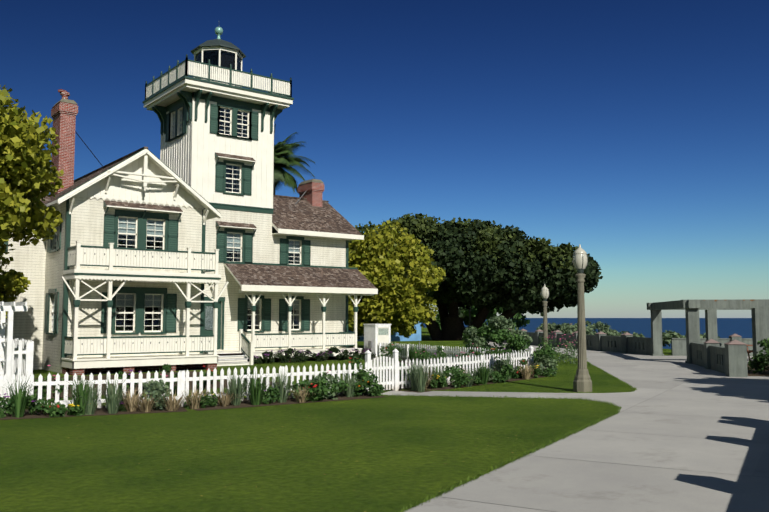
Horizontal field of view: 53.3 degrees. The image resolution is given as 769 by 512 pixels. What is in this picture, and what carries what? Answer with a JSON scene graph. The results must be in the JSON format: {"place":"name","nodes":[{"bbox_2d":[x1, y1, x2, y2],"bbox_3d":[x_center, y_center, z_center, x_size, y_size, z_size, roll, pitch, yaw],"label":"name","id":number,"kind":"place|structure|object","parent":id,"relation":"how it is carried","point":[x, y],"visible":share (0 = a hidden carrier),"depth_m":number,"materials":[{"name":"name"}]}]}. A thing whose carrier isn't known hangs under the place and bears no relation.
{"place":"outdoors","nodes":[
{"label":"outdoors","id":0,"kind":"place"},
{"bbox_2d":[0,27,377,375],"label":"lighthouse","id":1,"kind":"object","parent":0,"point":[198,245],"depth_m":36.47,"materials":[{"name":"white wood"}]},
{"bbox_2d":[0,328,671,511],"bbox_3d":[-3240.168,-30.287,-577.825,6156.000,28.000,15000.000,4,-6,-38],"label":"terrain","id":2,"kind":"structure","parent":0,"point":[249,459],"depth_m":12.65,"materials":[{"name":"green plant"}]},
{"bbox_2d":[0,302,27,397],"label":"garden arbour","id":3,"kind":"object","parent":2,"relation":"on","point":[10,308],"visible":0.83,"depth_m":19.78,"materials":[{"name":"white paint"}]},
{"bbox_2d":[3,338,33,394],"bbox_3d":[-11.209,3.166,22.349,0.678,1.576,5.304,3,-6,-37],"label":"tall picket fence","id":4,"kind":"object","parent":2,"relation":"on","point":[19,353],"visible":0.44,"depth_m":20.39,"materials":[{"name":"white paint"}]},
{"bbox_2d":[0,85,63,320],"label":"garden tree","id":5,"kind":"object","parent":2,"relation":"on","point":[28,174],"visible":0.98,"depth_m":22.62,"materials":[{"name":"green plant"}]},
{"bbox_2d":[273,124,314,194],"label":"palm","id":6,"kind":"object","parent":2,"relation":"on","point":[287,162],"visible":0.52,"depth_m":49.41,"materials":[{"name":"green plant"}]},
{"bbox_2d":[0,333,636,511],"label":"garden plants","id":7,"kind":"object","parent":2,"relation":"on","point":[19,402],"visible":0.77,"depth_m":19.71,"materials":[{"name":"green plant"}]},
{"bbox_2d":[77,405,561,511],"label":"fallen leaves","id":8,"kind":"object","parent":2,"relation":"on","point":[368,456],"visible":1,"depth_m":12.43,"materials":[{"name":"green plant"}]},
{"bbox_2d":[363,324,390,358],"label":"lift enclosure","id":9,"kind":"object","parent":2,"relation":"on","point":[375,335],"visible":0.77,"depth_m":40.01,"materials":[{"name":"white paint"}]},
{"bbox_2d":[0,360,768,419],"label":"garden beds","id":10,"kind":"object","parent":2,"relation":"on","point":[102,410],"visible":0.23,"depth_m":20.68,"materials":[{"name":"soil"}]},
{"bbox_2d":[0,350,370,408],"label":"picket fence","id":11,"kind":"object","parent":10,"relation":"on","point":[182,383],"visible":0.62,"depth_m":18.54,"materials":[{"name":"white paint"}]},
{"bbox_2d":[371,356,393,389],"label":"garden gate","id":12,"kind":"structure","parent":11,"relation":"attached to","point":[375,368],"depth_m":22.20,"materials":[{"name":"white paint"}]},
{"bbox_2d":[379,342,533,390],"bbox_3d":[2.767,4.037,31.148,5.614,1.250,17.154,0,-5,-2],"label":"picket fence","id":13,"kind":"object","parent":10,"relation":"on","point":[448,361],"visible":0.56,"depth_m":26.28,"materials":[{"name":"white paint"}]},
{"bbox_2d":[348,321,420,347],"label":"blue canopy tent","id":14,"kind":"object","parent":2,"relation":"on","point":[412,337],"depth_m":54.55,"materials":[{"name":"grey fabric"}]},
{"bbox_2d":[348,220,445,338],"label":"tree","id":15,"kind":"object","parent":2,"relation":"on","point":[398,302],"visible":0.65,"depth_m":47.59,"materials":[{"name":"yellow plant"}]},
{"bbox_2d":[349,213,602,340],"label":"tree","id":16,"kind":"object","parent":2,"relation":"on","point":[487,266],"visible":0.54,"depth_m":67.75,"materials":[{"name":"green plant"}]},
{"bbox_2d":[540,284,548,346],"bbox_3d":[8.281,3.609,39.477,0.499,4.340,0.499,1,-5,-15],"label":"lamp post","id":17,"kind":"object","parent":2,"relation":"on","point":[544,292],"visible":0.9,"depth_m":39.44,"materials":[{"name":"concrete"}]},
{"bbox_2d":[381,341,768,511],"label":"walkway paving","id":18,"kind":"structure","parent":2,"relation":"on","point":[677,434],"depth_m":12.08,"materials":[{"name":"concrete"}]},
{"bbox_2d":[647,299,768,363],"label":"concrete pergola","id":19,"kind":"object","parent":18,"relation":"on","point":[759,308],"visible":0.77,"depth_m":36.08,"materials":[{"name":"grey concrete"}]},
{"bbox_2d":[572,244,591,391],"bbox_3d":[5.790,1.797,22.563,0.499,4.340,0.499,1,-5,-15],"label":"lamp post","id":20,"kind":"object","parent":2,"relation":"on","point":[582,381],"visible":1,"depth_m":22.46,"materials":[{"name":"concrete"}]},
{"bbox_2d":[435,305,768,374],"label":"shrubs","id":21,"kind":"object","parent":2,"relation":"on","point":[517,339],"visible":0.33,"depth_m":44.72,"materials":[{"name":"green plant"}]},
{"bbox_2d":[465,326,752,376],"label":"low wall","id":22,"kind":"structure","parent":2,"relation":"on","point":[728,357],"depth_m":43.40,"materials":[{"name":"concrete"}]},
{"bbox_2d":[0,0,768,317],"label":"sky","id":23,"kind":"structure","parent":0,"point":[633,133],"materials":[{"name":"blue"}]},
{"bbox_2d":[421,318,751,348],"bbox_3d":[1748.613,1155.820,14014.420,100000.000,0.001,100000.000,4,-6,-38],"label":"ocean water","id":24,"kind":"structure","parent":0,"point":[728,327],"depth_m":3185.48,"materials":[{"name":"blue liquid"}]},
{"bbox_2d":[720,343,752,359],"bbox_3d":[19.658,4.383,38.416,6.603,1.773,3.105,-2,-5,18],"label":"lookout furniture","id":25,"kind":"object","parent":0,"point":[749,351],"visible":0.17,"depth_m":38.79,"materials":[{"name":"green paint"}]}
]}

